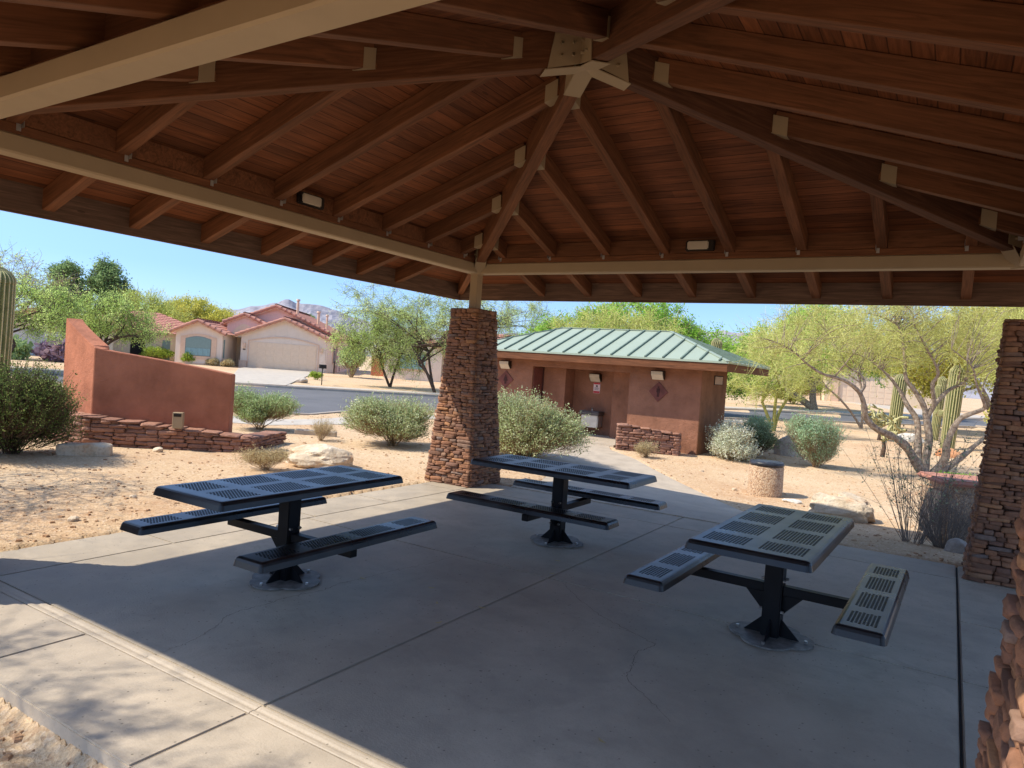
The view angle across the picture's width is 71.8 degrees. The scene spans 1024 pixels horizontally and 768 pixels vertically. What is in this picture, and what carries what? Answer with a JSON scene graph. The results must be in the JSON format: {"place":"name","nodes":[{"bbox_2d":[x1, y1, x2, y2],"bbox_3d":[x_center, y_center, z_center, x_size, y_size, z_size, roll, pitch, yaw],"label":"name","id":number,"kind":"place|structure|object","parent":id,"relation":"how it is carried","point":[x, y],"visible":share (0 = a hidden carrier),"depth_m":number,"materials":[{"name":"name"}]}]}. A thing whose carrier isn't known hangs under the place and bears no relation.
{"place":"outdoors","nodes":[
{"label":"outdoors","id":0,"kind":"place"},
{"bbox_2d":[234,367,309,385],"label":"driveway","id":1,"kind":"structure","parent":0,"point":[263,376],"depth_m":42.75,"materials":[{"name":"concrete"}]},
{"bbox_2d":[0,488,959,767],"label":"pavilion floor","id":2,"kind":"structure","parent":0,"point":[530,660],"depth_m":4.54,"materials":[{"name":"concrete"}]},
{"bbox_2d":[120,465,436,589],"bbox_3d":[-1.751,1.145,5.543,1.573,0.785,1.830,5,2,31],"label":"picnic table","id":3,"kind":"object","parent":2,"relation":"on","point":[236,501],"visible":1,"depth_m":5.36,"materials":[{"name":"metal"}]},
{"bbox_2d":[169,556,454,648],"bbox_3d":[-1.367,1.571,5.403,0.258,0.001,2.896,5,2,32],"label":"floor crack","id":4,"kind":"object","parent":2,"relation":"on","point":[305,593],"visible":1,"depth_m":5.30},
{"bbox_2d":[0,0,1023,767],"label":"picnic shelter","id":5,"kind":"object","parent":2,"relation":"on","point":[804,152],"visible":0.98,"depth_m":6.57,"materials":[{"name":"wood"}]},
{"bbox_2d":[446,454,666,547],"bbox_3d":[0.494,1.255,7.392,1.830,0.785,1.573,5,2,32],"label":"picnic table","id":6,"kind":"object","parent":2,"relation":"on","point":[558,513],"visible":1,"depth_m":7.25,"materials":[{"name":"black metal"}]},
{"bbox_2d":[563,583,668,719],"bbox_3d":[0.772,1.734,4.860,0.368,0.001,2.319,4,1,-8],"label":"floor crack","id":7,"kind":"object","parent":2,"relation":"on","point":[633,655],"visible":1,"depth_m":4.62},
{"bbox_2d":[623,504,909,650],"bbox_3d":[1.877,1.411,5.044,1.573,0.785,1.830,5,2,33],"label":"picnic table","id":8,"kind":"object","parent":2,"relation":"on","point":[778,542],"visible":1,"depth_m":4.87,"materials":[{"name":"black metal"}]},
{"bbox_2d":[0,210,971,352],"label":"sky","id":9,"kind":"structure","parent":0,"point":[237,283],"materials":[{"name":"blue"}]},
{"bbox_2d":[233,415,746,424],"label":"sidewalk","id":10,"kind":"structure","parent":0,"point":[298,421],"depth_m":18.02,"materials":[{"name":"concrete"}]},
{"bbox_2d":[0,355,990,767],"bbox_3d":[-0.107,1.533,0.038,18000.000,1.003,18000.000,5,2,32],"label":"desert ground","id":11,"kind":"structure","parent":0,"point":[66,475],"depth_m":11.04,"materials":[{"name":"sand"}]},
{"bbox_2d":[0,267,16,380],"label":"saguaro cactus","id":12,"kind":"object","parent":11,"relation":"on","point":[8,281],"visible":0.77,"depth_m":13.57,"materials":[{"name":"plant"}]},
{"bbox_2d":[11,334,33,359],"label":"prickly pear","id":13,"kind":"object","parent":11,"relation":"on","point":[21,347],"visible":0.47,"depth_m":41.00,"materials":[{"name":"green plant"}]},
{"bbox_2d":[0,350,87,453],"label":"creosote bush","id":14,"kind":"object","parent":11,"relation":"on","point":[31,409],"visible":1,"depth_m":10.05,"materials":[{"name":"green plant"}]},
{"bbox_2d":[0,236,94,319],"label":"acacia tree","id":15,"kind":"object","parent":11,"relation":"on","point":[35,280],"visible":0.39,"depth_m":42.04,"materials":[{"name":"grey plant"}]},
{"bbox_2d":[31,334,64,361],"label":"purple prickly pear","id":16,"kind":"object","parent":11,"relation":"on","point":[43,350],"visible":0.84,"depth_m":41.21,"materials":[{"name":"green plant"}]},
{"bbox_2d":[12,272,89,350],"bbox_3d":[-22.872,-3.034,32.075,6.998,4.871,5.311,4,1,-12],"label":"mesquite tree","id":17,"kind":"object","parent":11,"relation":"on","point":[52,311],"visible":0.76,"depth_m":32.27,"materials":[{"name":"green plant"}]},
{"bbox_2d":[67,516,79,521],"bbox_3d":[-4.255,1.321,6.850,0.092,0.080,0.100,4,1,7],"label":"pebble","id":18,"kind":"object","parent":11,"relation":"on","point":[72,518],"visible":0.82,"depth_m":6.82,"materials":[{"name":"stone"}]},
{"bbox_2d":[56,442,112,456],"bbox_3d":[-6.483,1.005,10.735,0.734,0.215,0.321,3,2,-22],"label":"limestone block","id":19,"kind":"object","parent":11,"relation":"on","point":[86,449],"depth_m":10.62,"materials":[{"name":"stone"}]},
{"bbox_2d":[34,252,142,314],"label":"dark tree","id":20,"kind":"object","parent":11,"relation":"on","point":[103,276],"visible":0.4,"depth_m":74.30,"materials":[{"name":"green plant"}]},
{"bbox_2d":[13,307,183,361],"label":"house","id":21,"kind":"structure","parent":11,"relation":"on","point":[131,348],"depth_m":54.50,"materials":[{"name":"beige paint"}]},
{"bbox_2d":[13,328,61,354],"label":"garage door","id":22,"kind":"structure","parent":21,"relation":"in","point":[20,333],"depth_m":47.77,"materials":[{"name":"grey paint"}]},
{"bbox_2d":[31,283,172,351],"bbox_3d":[-20.832,-2.907,36.079,7.306,4.645,5.571,5,2,32],"label":"mesquite tree","id":23,"kind":"object","parent":11,"relation":"on","point":[107,306],"visible":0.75,"depth_m":35.48,"materials":[{"name":"green plant"}]},
{"bbox_2d":[138,346,174,359],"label":"clipped shrub","id":24,"kind":"object","parent":11,"relation":"on","point":[161,353],"visible":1,"depth_m":53.90,"materials":[{"name":"green plant"}]},
{"bbox_2d":[116,280,199,322],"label":"palo verde tree","id":25,"kind":"object","parent":11,"relation":"on","point":[166,311],"visible":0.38,"depth_m":65.25,"materials":[{"name":"green plant"}]},
{"bbox_2d":[153,447,162,451],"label":"dirt rock","id":26,"kind":"object","parent":11,"relation":"on","point":[157,449],"visible":0.95,"depth_m":11.57,"materials":[{"name":"stone"}]},
{"bbox_2d":[45,412,286,452],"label":"stone wall","id":27,"kind":"structure","parent":11,"relation":"on","point":[118,432],"depth_m":11.94,"materials":[{"name":"stone"}]},
{"bbox_2d":[172,412,184,428],"bbox_3d":[-5.633,0.614,11.932,0.160,0.270,0.125,4,1,-10],"label":"wall uplight","id":28,"kind":"object","parent":27,"relation":"on","point":[177,420],"depth_m":11.88,"materials":[{"name":"beige paint"}]},
{"bbox_2d":[0,592,356,767],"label":"concrete walk","id":29,"kind":"structure","parent":11,"relation":"on","point":[106,705],"depth_m":3.46,"materials":[{"name":"concrete"}]},
{"bbox_2d":[179,351,195,361],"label":"clipped shrub","id":30,"kind":"object","parent":11,"relation":"on","point":[186,358],"visible":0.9,"depth_m":52.85,"materials":[{"name":"green plant"}]},
{"bbox_2d":[151,290,239,321],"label":"yellow palo verde","id":31,"kind":"object","parent":11,"relation":"on","point":[202,310],"visible":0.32,"depth_m":73.85,"materials":[{"name":"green plant"}]},
{"bbox_2d":[204,357,220,365],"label":"clipped shrub","id":32,"kind":"object","parent":11,"relation":"on","point":[213,361],"visible":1,"depth_m":52.76,"materials":[{"name":"beige plant"}]},
{"bbox_2d":[220,358,234,366],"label":"clipped shrub","id":33,"kind":"object","parent":11,"relation":"on","point":[228,362],"visible":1,"depth_m":52.68,"materials":[{"name":"beige plant"}]},
{"bbox_2d":[229,441,290,470],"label":"dry bush","id":34,"kind":"object","parent":11,"relation":"on","point":[264,457],"visible":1,"depth_m":10.45,"materials":[{"name":"beige plant"}]},
{"bbox_2d":[168,299,359,373],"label":"house","id":35,"kind":"structure","parent":11,"relation":"on","point":[278,336],"depth_m":54.39,"materials":[{"name":"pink paint"}]},
{"bbox_2d":[185,336,210,356],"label":"window","id":36,"kind":"structure","parent":35,"relation":"in","point":[200,346],"depth_m":52.95,"materials":[{"name":"blue glass"}]},
{"bbox_2d":[249,341,316,371],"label":"garage door","id":37,"kind":"structure","parent":35,"relation":"in","point":[262,354],"depth_m":54.40,"materials":[{"name":"beige paint"}]},
{"bbox_2d":[332,347,335,363],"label":"side window","id":38,"kind":"structure","parent":35,"relation":"in","point":[333,355],"depth_m":57.62,"materials":[{"name":"glass"}]},
{"bbox_2d":[233,381,306,429],"bbox_3d":[-5.630,0.481,15.597,2.129,1.102,1.393,4,1,-15],"label":"sage bush","id":39,"kind":"object","parent":11,"relation":"on","point":[250,407],"visible":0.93,"depth_m":15.37,"materials":[{"name":"green plant"}]},
{"bbox_2d":[295,377,307,382],"bbox_3d":[-11.671,-0.153,39.070,0.914,0.440,0.568,5,2,32],"label":"yard rock","id":40,"kind":"object","parent":11,"relation":"on","point":[301,380],"visible":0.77,"depth_m":38.85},
{"bbox_2d":[308,371,321,379],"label":"bush","id":41,"kind":"object","parent":11,"relation":"on","point":[315,375],"visible":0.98,"depth_m":43.35,"materials":[{"name":"green plant"}]},
{"bbox_2d":[294,429,336,436],"bbox_3d":[-4.278,1.112,15.405,0.900,0.210,0.140,4,1,-1],"label":"wheel stop","id":42,"kind":"object","parent":11,"relation":"on","point":[303,431],"visible":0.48,"depth_m":15.33,"materials":[{"name":"concrete"}]},
{"bbox_2d":[286,444,353,467],"bbox_3d":[-3.123,1.220,11.296,1.155,0.532,0.805,4,1,12],"label":"boulder","id":43,"kind":"object","parent":11,"relation":"on","point":[313,455],"visible":0.72,"depth_m":11.08,"materials":[{"name":"stone"}]},
{"bbox_2d":[319,364,326,384],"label":"twin mailboxes","id":44,"kind":"object","parent":11,"relation":"on","point":[322,366],"visible":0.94,"depth_m":38.16,"materials":[{"name":"brown metal"}]},
{"bbox_2d":[307,414,339,440],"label":"dry bush","id":45,"kind":"object","parent":11,"relation":"on","point":[320,429],"visible":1,"depth_m":14.46,"materials":[{"name":"beige plant"}]},
{"bbox_2d":[335,347,364,377],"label":"oleander bush","id":46,"kind":"object","parent":11,"relation":"on","point":[349,362],"visible":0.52,"depth_m":49.98,"materials":[{"name":"green plant"}]},
{"bbox_2d":[318,303,435,386],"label":"mesquite tree","id":47,"kind":"object","parent":11,"relation":"on","point":[364,336],"visible":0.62,"depth_m":40.28,"materials":[{"name":"green plant"}]},
{"bbox_2d":[371,354,384,375],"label":"yard wall","id":48,"kind":"structure","parent":11,"relation":"on","point":[376,371],"depth_m":56.89,"materials":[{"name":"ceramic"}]},
{"bbox_2d":[334,385,435,445],"bbox_3d":[-2.550,0.647,14.503,2.131,1.301,2.130,4,1,5],"label":"sage bush","id":49,"kind":"object","parent":11,"relation":"on","point":[393,421],"visible":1,"depth_m":14.10,"materials":[{"name":"green plant"}]},
{"bbox_2d":[325,280,566,392],"bbox_3d":[-2.738,-2.485,39.069,14.864,6.216,5.790,4,1,-3],"label":"mesquite tree","id":50,"kind":"object","parent":11,"relation":"on","point":[422,344],"visible":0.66,"depth_m":38.55,"materials":[{"name":"green plant"}]},
{"bbox_2d":[383,330,515,381],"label":"house","id":51,"kind":"structure","parent":11,"relation":"on","point":[437,367],"depth_m":53.18,"materials":[{"name":"beige paint"}]},
{"bbox_2d":[399,355,426,370],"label":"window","id":52,"kind":"structure","parent":51,"relation":"in","point":[425,362],"depth_m":53.10,"materials":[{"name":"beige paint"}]},
{"bbox_2d":[497,385,596,458],"bbox_3d":[0.156,0.831,14.118,3.251,1.684,2.266,5,2,32],"label":"sage bush","id":53,"kind":"object","parent":11,"relation":"on","point":[533,428],"visible":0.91,"depth_m":13.63,"materials":[{"name":"green plant"}]},
{"bbox_2d":[577,433,615,447],"bbox_3d":[1.725,1.575,19.171,3.150,0.330,2.150,5,2,32],"label":"restroom pad","id":54,"kind":"object","parent":11,"relation":"on","point":[603,440],"visible":0.07,"depth_m":18.47,"materials":[{"name":"concrete"}]},
{"bbox_2d":[542,302,687,334],"bbox_3d":[4.501,-1.334,32.515,7.046,5.384,4.543,4,1,8],"label":"palo verde tree","id":55,"kind":"object","parent":11,"relation":"on","point":[639,322],"visible":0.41,"depth_m":31.82,"materials":[{"name":"green plant"}]},
{"bbox_2d":[511,302,738,351],"bbox_3d":[5.523,-1.890,37.023,12.205,6.620,6.680,4,1,15],"label":"green tree","id":56,"kind":"object","parent":11,"relation":"on","point":[694,331],"visible":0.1,"depth_m":35.64,"materials":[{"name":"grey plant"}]},
{"bbox_2d":[511,443,742,523],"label":"restroom walk","id":57,"kind":"structure","parent":11,"relation":"on","point":[681,500],"depth_m":11.84,"materials":[{"name":"concrete"}]},
{"bbox_2d":[496,327,769,454],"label":"restroom building","id":58,"kind":"structure","parent":11,"relation":"on","point":[607,380],"depth_m":18.73,"materials":[{"name":"brown paint"}]},
{"bbox_2d":[532,368,542,403],"bbox_3d":[0.706,0.421,20.158,0.044,1.760,0.460,5,2,32],"label":"door","id":59,"kind":"structure","parent":58,"relation":"in","point":[538,372],"depth_m":20.13,"materials":[{"name":"brown metal"}]},
{"bbox_2d":[714,376,723,384],"bbox_3d":[5.434,-0.091,18.567,0.020,0.240,0.800,5,2,32],"label":"vent window","id":60,"kind":"structure","parent":58,"relation":"in","point":[718,380],"depth_m":18.51,"materials":[{"name":"beige paint"}]},
{"bbox_2d":[634,438,660,457],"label":"dry bush","id":61,"kind":"object","parent":11,"relation":"on","point":[646,449],"visible":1,"depth_m":16.08,"materials":[{"name":"beige plant"}]},
{"bbox_2d":[615,423,681,455],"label":"stone wall","id":62,"kind":"structure","parent":11,"relation":"on","point":[628,436],"depth_m":16.97,"materials":[{"name":"stone"}]},
{"bbox_2d":[711,338,722,348],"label":"saguaro cactus","id":63,"kind":"object","parent":11,"relation":"on","point":[717,342],"visible":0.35,"depth_m":29.80,"materials":[{"name":"plant"}]},
{"bbox_2d":[704,414,763,461],"bbox_3d":[5.343,1.382,17.186,1.545,1.286,1.566,5,2,32],"label":"silver bush","id":64,"kind":"object","parent":11,"relation":"on","point":[730,440],"visible":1,"depth_m":16.91,"materials":[{"name":"green plant"}]},
{"bbox_2d":[698,329,780,404],"bbox_3d":[10.532,-0.584,36.073,6.196,4.503,4.731,4,1,1],"label":"green tree","id":65,"kind":"object","parent":11,"relation":"on","point":[737,393],"visible":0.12,"depth_m":35.56,"materials":[{"name":"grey plant"}]},
{"bbox_2d":[740,411,777,430],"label":"sage bush","id":66,"kind":"object","parent":11,"relation":"on","point":[762,421],"visible":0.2,"depth_m":20.26,"materials":[{"name":"green plant"}]},
{"bbox_2d":[739,421,784,456],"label":"dark sage bush","id":67,"kind":"object","parent":11,"relation":"on","point":[766,438],"visible":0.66,"depth_m":18.11,"materials":[{"name":"green plant"}]},
{"bbox_2d":[747,459,784,497],"bbox_3d":[4.555,1.690,12.689,0.612,0.632,0.612,5,2,32],"label":"aggregate bin","id":68,"kind":"object","parent":11,"relation":"on","point":[765,478],"visible":0.97,"depth_m":12.45,"materials":[{"name":"concrete"}]},
{"bbox_2d":[773,435,796,456],"bbox_3d":[7.482,1.822,19.368,0.613,0.909,0.518,4,1,9],"label":"grey rock","id":69,"kind":"object","parent":11,"relation":"on","point":[784,449],"visible":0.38,"depth_m":19.16,"materials":[{"name":"stone"}]},
{"bbox_2d":[726,329,851,430],"bbox_3d":[10.805,-0.100,27.944,5.267,4.122,3.655,4,1,7],"label":"palo verde tree","id":70,"kind":"object","parent":11,"relation":"on","point":[767,392],"visible":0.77,"depth_m":27.80,"materials":[{"name":"green plant"}]},
{"bbox_2d":[782,499,801,503],"bbox_3d":[4.770,2.004,12.053,0.319,0.089,0.192,4,1,15],"label":"stone chip","id":71,"kind":"object","parent":11,"relation":"on","point":[794,501],"visible":0.91,"depth_m":11.99,"materials":[{"name":"stone"}]},
{"bbox_2d":[769,377,829,403],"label":"yard shrub","id":72,"kind":"object","parent":11,"relation":"on","point":[808,390],"visible":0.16,"depth_m":52.84,"materials":[{"name":"green plant"}]},
{"bbox_2d":[725,304,899,409],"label":"green tree","id":73,"kind":"object","parent":11,"relation":"on","point":[811,404],"visible":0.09,"depth_m":47.68,"materials":[{"name":"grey plant"}]},
{"bbox_2d":[778,409,850,467],"bbox_3d":[7.323,1.303,17.110,1.660,1.440,1.474,3,2,-42],"label":"green bush","id":74,"kind":"object","parent":11,"relation":"on","point":[815,442],"visible":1,"depth_m":16.81,"materials":[{"name":"green plant"}]},
{"bbox_2d":[726,353,945,409],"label":"house","id":75,"kind":"structure","parent":11,"relation":"on","point":[847,392],"depth_m":65.42,"materials":[{"name":"beige paint"}]},
{"bbox_2d":[838,379,892,404],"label":"garage door","id":76,"kind":"structure","parent":75,"relation":"in","point":[846,393],"depth_m":65.39,"materials":[{"name":"beige paint"}]},
{"bbox_2d":[739,306,944,428],"bbox_3d":[15.852,-1.086,34.527,10.132,6.470,6.470,4,1,8],"label":"palo verde tree","id":77,"kind":"object","parent":11,"relation":"on","point":[860,384],"visible":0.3,"depth_m":34.10,"materials":[{"name":"green plant"}]},
{"bbox_2d":[808,492,875,523],"bbox_3d":[5.075,1.928,10.952,1.000,0.505,0.613,5,2,22],"label":"boulder","id":78,"kind":"object","parent":11,"relation":"on","point":[856,508],"visible":0.76,"depth_m":10.73,"materials":[{"name":"stone"}]},
{"bbox_2d":[729,304,1023,474],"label":"palo verde tree","id":79,"kind":"object","parent":11,"relation":"on","point":[897,315],"visible":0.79,"depth_m":16.50,"materials":[{"name":"green plant"}]},
{"bbox_2d":[860,404,894,440],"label":"cholla cactus","id":80,"kind":"object","parent":11,"relation":"on","point":[876,420],"visible":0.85,"depth_m":27.76,"materials":[{"name":"yellow plant"}]},
{"bbox_2d":[880,414,908,456],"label":"cholla cactus","id":81,"kind":"object","parent":11,"relation":"on","point":[899,431],"visible":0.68,"depth_m":20.67,"materials":[{"name":"yellow plant"}]},
{"bbox_2d":[888,374,906,431],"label":"saguaro cactus","id":82,"kind":"object","parent":11,"relation":"on","point":[896,407],"visible":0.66,"depth_m":30.76,"materials":[{"name":"plant"}]},
{"bbox_2d":[897,433,923,442],"bbox_3d":[15.810,2.225,28.168,1.089,0.550,0.714,5,2,20],"label":"white rock","id":83,"kind":"object","parent":11,"relation":"on","point":[911,435],"visible":0.33,"depth_m":27.89,"materials":[{"name":"stone"}]},
{"bbox_2d":[843,413,983,543],"bbox_3d":[5.419,1.208,9.009,1.728,1.706,1.551,4,2,-17],"label":"leggy shrub","id":84,"kind":"object","parent":11,"relation":"on","point":[951,479],"visible":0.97,"depth_m":9.01,"materials":[{"name":"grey plant"}]},
{"bbox_2d":[889,477,974,548],"bbox_3d":[5.406,1.605,8.829,1.234,0.929,1.198,4,1,11],"label":"shrub","id":85,"kind":"object","parent":11,"relation":"on","point":[961,533],"visible":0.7,"depth_m":8.79,"materials":[{"name":"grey plant"}]},
{"bbox_2d":[931,376,946,440],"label":"saguaro cactus","id":86,"kind":"object","parent":11,"relation":"on","point":[936,420],"visible":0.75,"depth_m":29.85,"materials":[{"name":"plant"}]},
{"bbox_2d":[917,471,977,541],"bbox_3d":[6.186,1.750,9.706,0.920,0.920,0.920,4,1,10],"label":"planter bin","id":87,"kind":"object","parent":11,"relation":"on","point":[969,485],"visible":0.3,"depth_m":9.45,"materials":[{"name":"red concrete"}]},
{"bbox_2d":[872,307,1023,412],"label":"green tree","id":88,"kind":"object","parent":11,"relation":"on","point":[922,379],"visible":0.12,"depth_m":35.51,"materials":[{"name":"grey plant"}]},
{"bbox_2d":[935,448,960,457],"bbox_3d":[13.986,2.253,22.588,0.832,0.416,0.783,5,2,36],"label":"orange rock","id":89,"kind":"object","parent":11,"relation":"on","point":[955,453],"visible":0.28,"depth_m":22.37,"materials":[{"name":"stone"}]},
{"bbox_2d":[934,365,965,448],"bbox_3d":[16.052,0.860,26.077,1.010,3.152,0.544,5,2,44],"label":"saguaro cactus","id":90,"kind":"object","parent":11,"relation":"on","point":[953,403],"visible":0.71,"depth_m":25.81,"materials":[{"name":"plant"}]},
{"bbox_2d":[944,538,966,553],"bbox_3d":[5.327,1.958,8.427,0.307,0.240,0.230,5,2,32],"label":"rock","id":91,"kind":"object","parent":11,"relation":"on","point":[956,545],"visible":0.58,"depth_m":8.38,"materials":[{"name":"stone"}]},
{"bbox_2d":[938,470,975,475],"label":"ground shrub","id":92,"kind":"object","parent":11,"relation":"on","point":[956,473],"visible":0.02,"depth_m":15.51,"materials":[{"name":"green plant"}]},
{"bbox_2d":[956,568,963,767],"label":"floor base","id":93,"kind":"object","parent":11,"relation":"on","point":[960,678],"visible":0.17,"depth_m":4.39,"materials":[{"name":"concrete"}]},
{"bbox_2d":[0,582,391,767],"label":"tooled floor edge","id":94,"kind":"object","parent":93,"relation":"on","point":[349,755],"visible":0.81,"depth_m":3.73,"materials":[{"name":"concrete"}]},
{"bbox_2d":[0,482,470,575],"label":"pavilion floor edge","id":95,"kind":"object","parent":93,"relation":"on","point":[34,558],"visible":0.6,"depth_m":6.49,"materials":[{"name":"concrete"}]},
{"bbox_2d":[466,484,955,579],"bbox_3d":[2.041,1.779,8.881,5.993,0.110,0.673,5,2,32],"label":"pavilion floor edge","id":96,"kind":"object","parent":93,"relation":"on","point":[903,562],"visible":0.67,"depth_m":8.76,"materials":[{"name":"concrete"}]},
{"bbox_2d":[956,567,962,767],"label":"expansion joint","id":97,"kind":"object","parent":93,"relation":"on","point":[960,728],"visible":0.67,"depth_m":4.47,"materials":[{"name":"concrete"}]},
{"bbox_2d":[958,566,1016,767],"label":"floor","id":98,"kind":"structure","parent":93,"relation":"on","point":[981,618],"depth_m":5.19,"materials":[{"name":"concrete"}]},
{"bbox_2d":[925,306,1023,395],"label":"palo verde tree","id":99,"kind":"object","parent":11,"relation":"on","point":[991,352],"visible":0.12,"depth_m":24.69,"materials":[{"name":"green plant"}]},
{"bbox_2d":[983,407,989,423],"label":"yard shrub","id":100,"kind":"object","parent":11,"relation":"on","point":[985,414],"visible":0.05,"depth_m":27.44,"materials":[{"name":"yellow plant"}]},
{"bbox_2d":[11,371,987,425],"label":"asphalt road","id":101,"kind":"structure","parent":0,"point":[315,401],"depth_m":31.95,"materials":[{"name":"asphalt"}]},
{"bbox_2d":[10,368,985,420],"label":"kerb","id":102,"kind":"structure","parent":101,"relation":"on","point":[325,389],"depth_m":35.06,"materials":[{"name":"concrete"}]},
{"bbox_2d":[31,376,985,428],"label":"kerb","id":103,"kind":"structure","parent":101,"relation":"on","point":[742,418],"depth_m":34.53,"materials":[{"name":"concrete"}]},
{"bbox_2d":[12,366,987,418],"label":"sidewalk","id":104,"kind":"structure","parent":0,"point":[431,393],"depth_m":37.13,"materials":[{"name":"concrete"}]},
{"bbox_2d":[224,299,993,398],"bbox_3d":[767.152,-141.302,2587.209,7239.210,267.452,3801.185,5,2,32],"label":"mountains","id":105,"kind":"structure","parent":0,"point":[313,309],"depth_m":3324.33,"materials":[{"name":"stone"}]},
{"bbox_2d":[840,401,984,417],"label":"driveway","id":106,"kind":"structure","parent":0,"point":[917,411],"depth_m":56.26,"materials":[{"name":"concrete"}]},
{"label":"planter bed","id":107,"kind":"structure","parent":0,"visible":0},
{"bbox_2d":[62,318,234,431],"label":"stucco wall","id":108,"kind":"structure","parent":107,"relation":"on","point":[118,384],"depth_m":12.27,"materials":[{"name":"paint"}]}
]}

